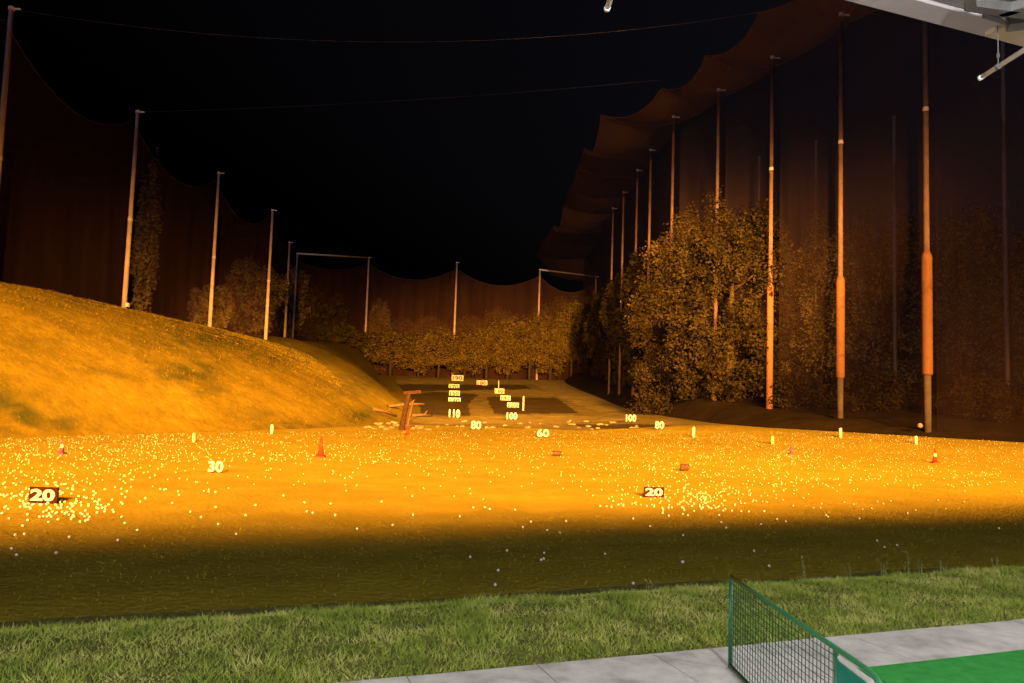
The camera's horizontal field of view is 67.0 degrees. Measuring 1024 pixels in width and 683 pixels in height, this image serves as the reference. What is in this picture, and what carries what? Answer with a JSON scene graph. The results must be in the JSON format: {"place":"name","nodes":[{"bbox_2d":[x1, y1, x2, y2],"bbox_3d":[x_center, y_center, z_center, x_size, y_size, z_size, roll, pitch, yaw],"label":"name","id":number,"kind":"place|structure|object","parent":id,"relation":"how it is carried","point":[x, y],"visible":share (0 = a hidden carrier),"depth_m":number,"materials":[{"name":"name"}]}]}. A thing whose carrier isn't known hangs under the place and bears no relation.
{"place":"outdoors","nodes":[
{"label":"outdoors","id":0,"kind":"place"},
{"bbox_2d":[0,283,419,437],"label":"hillside","id":1,"kind":"structure","parent":0,"point":[360,379],"depth_m":47.55,"materials":[{"name":"green plant"}]},
{"bbox_2d":[0,6,20,184],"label":"net pole","id":2,"kind":"object","parent":1,"relation":"on","point":[5,81],"visible":1,"depth_m":58.91,"materials":[{"name":"metal"}]},
{"bbox_2d":[21,10,758,41],"bbox_3d":[-8.991,-25.503,60.858,59.022,4.488,0.016,2,-4,-3],"label":"span cable","id":3,"kind":"object","parent":2,"relation":"attached to","point":[359,41],"visible":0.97,"depth_m":60.56,"materials":[{"name":"grey metal"}]},
{"bbox_2d":[121,110,144,308],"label":"net pole","id":4,"kind":"object","parent":1,"relation":"on","point":[125,304],"visible":0.93,"depth_m":78.88,"materials":[{"name":"metal"}]},
{"bbox_2d":[155,80,655,111],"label":"span cable","id":5,"kind":"object","parent":4,"relation":"attached to","point":[401,100],"visible":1,"depth_m":80.42,"materials":[{"name":"grey metal"}]},
{"bbox_2d":[130,147,163,312],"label":"columnar tree","id":6,"kind":"object","parent":1,"relation":"on","point":[142,257],"visible":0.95,"depth_m":96.49,"materials":[{"name":"green plant"}]},
{"bbox_2d":[0,19,294,257],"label":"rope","id":7,"kind":"object","parent":1,"relation":"on","point":[122,123],"visible":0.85,"depth_m":76.28,"materials":[{"name":"black fabric"}]},
{"bbox_2d":[0,281,362,432],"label":"hill tufts","id":8,"kind":"object","parent":1,"relation":"on","point":[189,323],"visible":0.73,"depth_m":56.26,"materials":[{"name":"green plant"}]},
{"bbox_2d":[187,284,236,329],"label":"broadleaf tree","id":9,"kind":"object","parent":1,"relation":"on","point":[223,300],"visible":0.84,"depth_m":129.20,"materials":[{"name":"green plant"}]},
{"bbox_2d":[208,172,223,326],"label":"net pole","id":10,"kind":"object","parent":1,"relation":"on","point":[213,260],"visible":0.93,"depth_m":100.82,"materials":[{"name":"metal"}]},
{"bbox_2d":[223,256,289,334],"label":"broadleaf tree","id":11,"kind":"object","parent":1,"relation":"on","point":[249,275],"visible":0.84,"depth_m":148.23,"materials":[{"name":"green plant"}]},
{"bbox_2d":[264,209,276,339],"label":"net pole","id":12,"kind":"object","parent":1,"relation":"on","point":[268,291],"visible":0.93,"depth_m":122.79,"materials":[{"name":"metal"}]},
{"bbox_2d":[283,242,292,337],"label":"net pole","id":13,"kind":"object","parent":1,"relation":"on","point":[285,323],"visible":0.81,"depth_m":160.77,"materials":[{"name":"metal"}]},
{"bbox_2d":[269,264,316,338],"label":"broadleaf tree","id":14,"kind":"object","parent":1,"relation":"on","point":[302,286],"visible":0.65,"depth_m":189.85,"materials":[{"name":"green plant"}]},
{"bbox_2d":[292,253,299,338],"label":"net pole","id":15,"kind":"object","parent":1,"relation":"on","point":[293,326],"visible":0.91,"depth_m":186.97,"materials":[{"name":"metal"}]},
{"bbox_2d":[299,253,368,257],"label":"crossbar","id":16,"kind":"object","parent":15,"relation":"attached to","point":[332,255],"visible":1,"depth_m":194.57,"materials":[{"name":"metal"}]},
{"bbox_2d":[287,282,352,341],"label":"broadleaf tree","id":17,"kind":"object","parent":1,"relation":"on","point":[329,312],"visible":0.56,"depth_m":194.62,"materials":[{"name":"green plant"}]},
{"bbox_2d":[313,321,359,342],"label":"broadleaf tree","id":18,"kind":"object","parent":1,"relation":"on","point":[333,332],"visible":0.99,"depth_m":189.99,"materials":[{"name":"green plant"}]},
{"bbox_2d":[341,330,386,355],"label":"tree","id":19,"kind":"object","parent":1,"relation":"on","point":[353,342],"visible":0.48,"depth_m":194.63,"materials":[{"name":"green plant"}]},
{"bbox_2d":[364,257,371,356],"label":"net pole","id":20,"kind":"object","parent":1,"relation":"on","point":[367,297],"visible":0.88,"depth_m":201.08,"materials":[{"name":"metal"}]},
{"bbox_2d":[363,297,391,372],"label":"broadleaf tree","id":21,"kind":"object","parent":1,"relation":"on","point":[378,320],"visible":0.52,"depth_m":213.50,"materials":[{"name":"green plant"}]},
{"bbox_2d":[372,407,396,416],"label":"fallen log","id":22,"kind":"object","parent":1,"relation":"on","point":[383,411],"visible":0.97,"depth_m":68.02,"materials":[{"name":"brown wood"}]},
{"bbox_2d":[360,326,422,376],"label":"tree","id":23,"kind":"object","parent":1,"relation":"on","point":[393,341],"visible":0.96,"depth_m":191.93,"materials":[{"name":"green plant"}]},
{"bbox_2d":[388,399,423,407],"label":"fallen log","id":24,"kind":"object","parent":1,"relation":"on","point":[396,405],"visible":0.68,"depth_m":76.69,"materials":[{"name":"brown wood"}]},
{"bbox_2d":[301,262,594,292],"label":"safety net","id":25,"kind":"object","parent":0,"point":[451,271],"visible":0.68,"depth_m":205.31,"materials":[{"name":"black fabric"}]},
{"bbox_2d":[0,424,1023,627],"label":"field","id":26,"kind":"structure","parent":0,"point":[432,503],"depth_m":16.76,"materials":[{"name":"green plant"}]},
{"bbox_2d":[28,487,58,503],"bbox_3d":[-9.576,3.267,15.784,0.579,0.576,0.075,2,-4,0],"label":"distance sign","id":27,"kind":"object","parent":26,"relation":"on","point":[50,495],"visible":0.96,"depth_m":15.77,"materials":[{"name":"white paint"}]},
{"bbox_2d":[56,440,66,453],"bbox_3d":[-15.580,3.651,26.765,0.221,0.475,0.221,2,-4,0],"label":"traffic cone","id":28,"kind":"object","parent":26,"relation":"on","point":[61,451],"visible":1,"depth_m":26.72,"materials":[{"name":"plastic"}]},
{"bbox_2d":[208,461,223,472],"bbox_3d":[-8.612,3.770,22.481,0.441,0.592,0.085,2,-4,0],"label":"distance sign","id":29,"kind":"object","parent":26,"relation":"on","point":[213,466],"visible":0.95,"depth_m":22.45,"materials":[{"name":"white paint"}]},
{"bbox_2d":[315,436,325,456],"bbox_3d":[-7.222,3.969,29.234,0.362,0.783,0.362,2,-4,0],"label":"traffic cone","id":30,"kind":"object","parent":26,"relation":"on","point":[320,452],"visible":1,"depth_m":29.16,"materials":[{"name":"orange plastic"}]},
{"bbox_2d":[399,390,420,429],"bbox_3d":[-7.136,4.904,54.033,1.503,3.040,0.586,2,-4,0],"label":"leaning post","id":31,"kind":"object","parent":26,"relation":"on","point":[405,411],"visible":0.79,"depth_m":53.87,"materials":[{"name":"brown wood"}]},
{"bbox_2d":[471,421,480,429],"bbox_3d":[-2.713,6.434,58.142,0.756,0.940,0.085,2,-4,0],"label":"distance sign","id":32,"kind":"object","parent":26,"relation":"on","point":[476,425],"visible":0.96,"depth_m":58.11,"materials":[{"name":"white paint"}]},
{"bbox_2d":[0,431,1023,510],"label":"golf balls","id":33,"kind":"object","parent":26,"relation":"on","point":[705,498],"visible":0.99,"depth_m":28.13,"materials":[{"name":"beige plastic"}]},
{"bbox_2d":[537,429,548,437],"bbox_3d":[1.984,6.019,49.600,0.774,0.809,0.085,2,-4,0],"label":"distance sign","id":34,"kind":"object","parent":26,"relation":"on","point":[539,432],"visible":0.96,"depth_m":49.57,"materials":[{"name":"white paint"}]},
{"bbox_2d":[643,487,663,497],"bbox_3d":[3.668,4.030,20.003,0.523,0.521,0.075,2,-4,0],"label":"distance sign","id":35,"kind":"object","parent":26,"relation":"on","point":[653,492],"visible":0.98,"depth_m":19.99,"materials":[{"name":"white paint"}]},
{"bbox_2d":[655,421,663,429],"bbox_3d":[11.614,6.734,60.891,0.712,0.893,0.085,2,-4,0],"label":"distance sign","id":36,"kind":"object","parent":26,"relation":"on","point":[656,424],"visible":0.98,"depth_m":60.86,"materials":[{"name":"white paint"}]},
{"bbox_2d":[680,464,689,470],"bbox_3d":[6.330,4.739,28.314,0.332,0.506,0.075,2,-4,0],"label":"distance sign","id":37,"kind":"object","parent":26,"relation":"on","point":[684,467],"visible":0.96,"depth_m":28.31,"materials":[{"name":"red plastic"}]},
{"bbox_2d":[846,0,1023,46],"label":"tee building","id":38,"kind":"structure","parent":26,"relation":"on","point":[951,14],"depth_m":4.29,"materials":[{"name":"paint"}]},
{"bbox_2d":[604,0,612,11],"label":"hanging rod","id":39,"kind":"object","parent":38,"relation":"hanging from","point":[607,7],"visible":1,"depth_m":3.84,"materials":[{"name":"metal"}]},
{"bbox_2d":[964,0,1023,45],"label":"ceiling bracket","id":40,"kind":"object","parent":38,"relation":"attached to","point":[1009,16],"visible":1,"depth_m":4.17,"materials":[{"name":"metal"}]},
{"bbox_2d":[977,25,1023,80],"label":"hanging rod","id":41,"kind":"object","parent":38,"relation":"hanging from","point":[998,65],"visible":0.95,"depth_m":4.39,"materials":[{"name":"metal"}]},
{"bbox_2d":[930,449,939,462],"bbox_3d":[20.477,5.540,37.424,0.310,0.668,0.310,2,-4,0],"label":"traffic cone","id":42,"kind":"object","parent":26,"relation":"on","point":[934,457],"visible":1,"depth_m":37.36,"materials":[{"name":"orange plastic"}]},
{"bbox_2d":[0,564,1023,682],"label":"grass bank","id":43,"kind":"structure","parent":0,"point":[179,614],"depth_m":5.73,"materials":[{"name":"green plant"}]},
{"bbox_2d":[0,0,1023,379],"label":"sky","id":44,"kind":"structure","parent":0,"point":[422,187],"materials":[{"name":"black"}]},
{"bbox_2d":[395,376,727,430],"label":"terrace","id":45,"kind":"structure","parent":0,"point":[549,404],"depth_m":107.35,"materials":[{"name":"green plant"}]},
{"bbox_2d":[373,316,427,375],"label":"tree","id":46,"kind":"object","parent":45,"relation":"on","point":[412,328],"visible":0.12,"depth_m":230.41,"materials":[{"name":"green plant"}]},
{"bbox_2d":[393,331,438,376],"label":"tree","id":47,"kind":"object","parent":45,"relation":"on","point":[412,365],"visible":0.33,"depth_m":195.60,"materials":[{"name":"green plant"}]},
{"bbox_2d":[411,411,432,416],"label":"fallen log","id":48,"kind":"object","parent":45,"relation":"on","point":[420,414],"visible":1,"depth_m":78.97,"materials":[{"name":"brown wood"}]},
{"bbox_2d":[406,312,451,376],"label":"tree","id":49,"kind":"object","parent":45,"relation":"on","point":[426,322],"visible":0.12,"depth_m":235.55,"materials":[{"name":"green plant"}]},
{"bbox_2d":[414,327,467,378],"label":"tree","id":50,"kind":"object","parent":45,"relation":"on","point":[442,355],"visible":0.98,"depth_m":191.80,"materials":[{"name":"green plant"}]},
{"bbox_2d":[449,391,459,395],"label":"distance sign","id":51,"kind":"object","parent":45,"relation":"on","point":[454,393],"visible":0.91,"depth_m":134.67,"materials":[{"name":"white paint"}]},
{"bbox_2d":[451,262,459,376],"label":"net pole","id":52,"kind":"object","parent":45,"relation":"on","point":[454,327],"visible":0.56,"depth_m":204.11,"materials":[{"name":"metal"}]},
{"bbox_2d":[452,375,462,380],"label":"distance sign","id":53,"kind":"object","parent":45,"relation":"on","point":[457,377],"visible":0.98,"depth_m":185.82,"materials":[{"name":"white paint"}]},
{"bbox_2d":[443,314,489,377],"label":"tree","id":54,"kind":"object","parent":45,"relation":"on","point":[471,323],"visible":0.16,"depth_m":230.96,"materials":[{"name":"green plant"}]},
{"bbox_2d":[441,330,492,377],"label":"tree","id":55,"kind":"object","parent":45,"relation":"on","point":[463,368],"visible":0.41,"depth_m":196.08,"materials":[{"name":"green plant"}]},
{"bbox_2d":[477,380,486,384],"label":"distance sign","id":56,"kind":"object","parent":45,"relation":"on","point":[480,382],"visible":0.98,"depth_m":173.76,"materials":[{"name":"white paint"}]},
{"bbox_2d":[463,324,508,379],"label":"tree","id":57,"kind":"object","parent":45,"relation":"on","point":[480,339],"visible":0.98,"depth_m":192.47,"materials":[{"name":"green plant"}]},
{"bbox_2d":[477,306,516,378],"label":"tree","id":58,"kind":"object","parent":45,"relation":"on","point":[494,314],"visible":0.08,"depth_m":232.30,"materials":[{"name":"green plant"}]},
{"bbox_2d":[489,316,531,378],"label":"tree","id":59,"kind":"object","parent":45,"relation":"on","point":[509,325],"visible":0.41,"depth_m":197.78,"materials":[{"name":"green plant"}]},
{"bbox_2d":[507,403,518,407],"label":"distance sign","id":60,"kind":"object","parent":45,"relation":"on","point":[513,405],"visible":0.94,"depth_m":107.63,"materials":[{"name":"white paint"}]},
{"bbox_2d":[506,321,554,380],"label":"tree","id":61,"kind":"object","parent":45,"relation":"on","point":[529,354],"visible":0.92,"depth_m":193.28,"materials":[{"name":"green plant"}]},
{"bbox_2d":[514,302,548,379],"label":"tree","id":62,"kind":"object","parent":45,"relation":"on","point":[530,316],"visible":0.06,"depth_m":233.75,"materials":[{"name":"green plant"}]},
{"bbox_2d":[535,269,540,379],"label":"net pole","id":63,"kind":"object","parent":45,"relation":"on","point":[538,311],"visible":0.45,"depth_m":205.17,"materials":[{"name":"metal"}]},
{"bbox_2d":[524,312,577,379],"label":"tree","id":64,"kind":"object","parent":45,"relation":"on","point":[556,365],"visible":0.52,"depth_m":197.01,"materials":[{"name":"green plant"}]},
{"bbox_2d":[542,292,574,379],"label":"tree","id":65,"kind":"object","parent":45,"relation":"on","point":[557,303],"visible":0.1,"depth_m":235.56,"materials":[{"name":"green plant"}]},
{"bbox_2d":[338,619,1023,682],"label":"pavement","id":66,"kind":"structure","parent":0,"point":[709,665],"depth_m":5.11,"materials":[{"name":"concrete"}]},
{"bbox_2d":[728,575,881,682],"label":"bay divider","id":67,"kind":"object","parent":66,"relation":"on","point":[842,673],"visible":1,"depth_m":4.20,"materials":[{"name":"green paint"}]},
{"bbox_2d":[857,650,1023,682],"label":"turf mat","id":68,"kind":"object","parent":66,"relation":"on","point":[1003,667],"visible":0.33,"depth_m":5.01,"materials":[{"name":"green plastic"}]},
{"bbox_2d":[564,369,1023,442],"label":"woodland floor","id":69,"kind":"structure","parent":0,"point":[757,413],"depth_m":64.13,"materials":[{"name":"soil"}]},
{"bbox_2d":[549,300,583,376],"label":"tree","id":70,"kind":"object","parent":69,"relation":"on","point":[565,316],"visible":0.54,"depth_m":197.26,"materials":[{"name":"green plant"}]},
{"bbox_2d":[566,296,591,362],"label":"tree","id":71,"kind":"object","parent":69,"relation":"on","point":[587,300],"visible":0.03,"depth_m":202.88,"materials":[{"name":"green plant"}]},
{"bbox_2d":[572,303,599,374],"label":"broadleaf tree","id":72,"kind":"object","parent":69,"relation":"on","point":[581,346],"visible":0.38,"depth_m":184.17,"materials":[{"name":"green plant"}]},
{"bbox_2d":[582,281,614,380],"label":"broadleaf tree","id":73,"kind":"object","parent":69,"relation":"on","point":[594,337],"visible":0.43,"depth_m":159.48,"materials":[{"name":"green plant"}]},
{"bbox_2d":[608,212,613,393],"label":"net pole","id":74,"kind":"object","parent":69,"relation":"on","point":[609,365],"visible":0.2,"depth_m":138.24,"materials":[{"name":"metal"}]},
{"bbox_2d":[599,265,643,387],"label":"broadleaf tree","id":75,"kind":"object","parent":69,"relation":"on","point":[610,303],"visible":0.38,"depth_m":131.53,"materials":[{"name":"green plant"}]},
{"bbox_2d":[618,196,624,394],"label":"net pole","id":76,"kind":"object","parent":69,"relation":"on","point":[619,375],"visible":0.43,"depth_m":127.95,"materials":[{"name":"metal"}]},
{"bbox_2d":[631,169,641,396],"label":"net pole","id":77,"kind":"object","parent":69,"relation":"on","point":[636,227],"visible":0.4,"depth_m":116.61,"materials":[{"name":"metal"}]},
{"bbox_2d":[613,249,673,393],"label":"broadleaf tree","id":78,"kind":"object","parent":69,"relation":"on","point":[636,263],"visible":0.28,"depth_m":111.85,"materials":[{"name":"green plant"}]},
{"bbox_2d":[644,152,651,397],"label":"net pole","id":79,"kind":"object","parent":69,"relation":"on","point":[649,212],"visible":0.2,"depth_m":104.39,"materials":[{"name":"metal"}]},
{"bbox_2d":[623,340,690,414],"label":"bush","id":80,"kind":"object","parent":69,"relation":"on","point":[651,405],"visible":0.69,"depth_m":86.47,"materials":[{"name":"green plant"}]},
{"bbox_2d":[667,121,674,403],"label":"net pole","id":81,"kind":"object","parent":69,"relation":"on","point":[672,175],"visible":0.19,"depth_m":90.41,"materials":[{"name":"metal"}]},
{"bbox_2d":[622,205,728,383],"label":"broadleaf tree","id":82,"kind":"object","parent":69,"relation":"on","point":[651,332],"visible":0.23,"depth_m":97.60,"materials":[{"name":"green plant"}]},
{"bbox_2d":[666,359,718,401],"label":"bush","id":83,"kind":"object","parent":69,"relation":"on","point":[705,393],"visible":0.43,"depth_m":80.99,"materials":[{"name":"green plant"}]},
{"bbox_2d":[712,97,719,399],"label":"net pole","id":84,"kind":"object","parent":69,"relation":"on","point":[717,180],"visible":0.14,"depth_m":80.11,"materials":[{"name":"metal"}]},
{"bbox_2d":[644,185,813,401],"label":"broadleaf tree","id":85,"kind":"object","parent":69,"relation":"on","point":[694,336],"visible":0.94,"depth_m":73.97,"materials":[{"name":"green plant"}]},
{"bbox_2d":[587,9,879,277],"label":"safety net","id":86,"kind":"object","parent":69,"relation":"on","point":[736,91],"visible":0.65,"depth_m":73.70,"materials":[{"name":"black fabric"}]},
{"bbox_2d":[710,369,778,401],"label":"bush","id":87,"kind":"object","parent":69,"relation":"on","point":[722,396],"visible":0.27,"depth_m":75.62,"materials":[{"name":"green plant"}]},
{"bbox_2d":[756,156,760,319],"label":"back pole","id":88,"kind":"object","parent":69,"relation":"on","point":[759,159],"visible":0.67,"depth_m":98.69,"materials":[{"name":"grey metal"}]},
{"bbox_2d":[766,57,779,408],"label":"net pole","id":89,"kind":"object","parent":69,"relation":"on","point":[769,360],"visible":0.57,"depth_m":69.84,"materials":[{"name":"metal"}]},
{"bbox_2d":[753,228,835,383],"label":"broadleaf tree","id":90,"kind":"object","parent":69,"relation":"on","point":[797,301],"visible":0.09,"depth_m":88.98,"materials":[{"name":"green plant"}]},
{"bbox_2d":[761,366,836,408],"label":"bush","id":91,"kind":"object","parent":69,"relation":"on","point":[785,392],"visible":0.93,"depth_m":68.39,"materials":[{"name":"green plant"}]},
{"bbox_2d":[813,140,817,376],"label":"back pole","id":92,"kind":"object","parent":69,"relation":"on","point":[815,291],"visible":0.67,"depth_m":87.26,"materials":[{"name":"grey metal"}]},
{"bbox_2d":[836,18,844,417],"bbox_3d":[26.166,-9.733,61.140,1.025,33.643,0.660,2,-4,0],"label":"net pole","id":93,"kind":"object","parent":69,"relation":"on","point":[840,328],"visible":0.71,"depth_m":60.68,"materials":[{"name":"metal"}]},
{"bbox_2d":[793,203,907,390],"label":"broadleaf tree","id":94,"kind":"object","parent":69,"relation":"on","point":[853,276],"visible":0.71,"depth_m":83.12,"materials":[{"name":"green plant"}]},
{"bbox_2d":[823,362,923,411],"bbox_3d":[30.727,4.128,65.753,6.943,4.775,7.140,2,-4,0],"label":"bush","id":95,"kind":"object","parent":69,"relation":"on","point":[857,399],"visible":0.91,"depth_m":64.75,"materials":[{"name":"green plant"}]},
{"bbox_2d":[892,115,896,379],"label":"back pole","id":96,"kind":"object","parent":69,"relation":"on","point":[894,261],"visible":0.83,"depth_m":76.79,"materials":[{"name":"grey metal"}]},
{"bbox_2d":[851,206,960,391],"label":"broadleaf tree","id":97,"kind":"object","parent":69,"relation":"on","point":[907,244],"visible":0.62,"depth_m":79.45,"materials":[{"name":"green plant"}]},
{"bbox_2d":[917,21,932,432],"bbox_3d":[27.959,-9.912,52.390,1.649,32.718,0.664,3,-4,-18],"label":"net pole","id":98,"kind":"object","parent":69,"relation":"on","point":[926,318],"visible":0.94,"depth_m":51.80,"materials":[{"name":"metal"}]},
{"bbox_2d":[536,0,878,279],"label":"canopy net","id":99,"kind":"object","parent":98,"relation":"attached to","point":[715,77],"visible":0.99,"depth_m":88.12,"materials":[{"name":"brown fabric"}]},
{"bbox_2d":[905,198,1023,391],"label":"broadleaf tree","id":100,"kind":"object","parent":69,"relation":"on","point":[967,349],"visible":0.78,"depth_m":72.52,"materials":[{"name":"green plant"}]},
{"bbox_2d":[969,229,1023,391],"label":"broadleaf tree","id":101,"kind":"object","parent":69,"relation":"on","point":[1016,368],"visible":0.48,"depth_m":72.33,"materials":[{"name":"green plant"}]},
{"bbox_2d":[1001,41,1009,399],"bbox_3d":[40.945,-13.373,64.251,0.370,38.615,0.370,4,-5,-22],"label":"back pole","id":102,"kind":"object","parent":69,"relation":"on","point":[1005,260],"visible":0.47,"depth_m":63.84,"materials":[{"name":"grey metal"}]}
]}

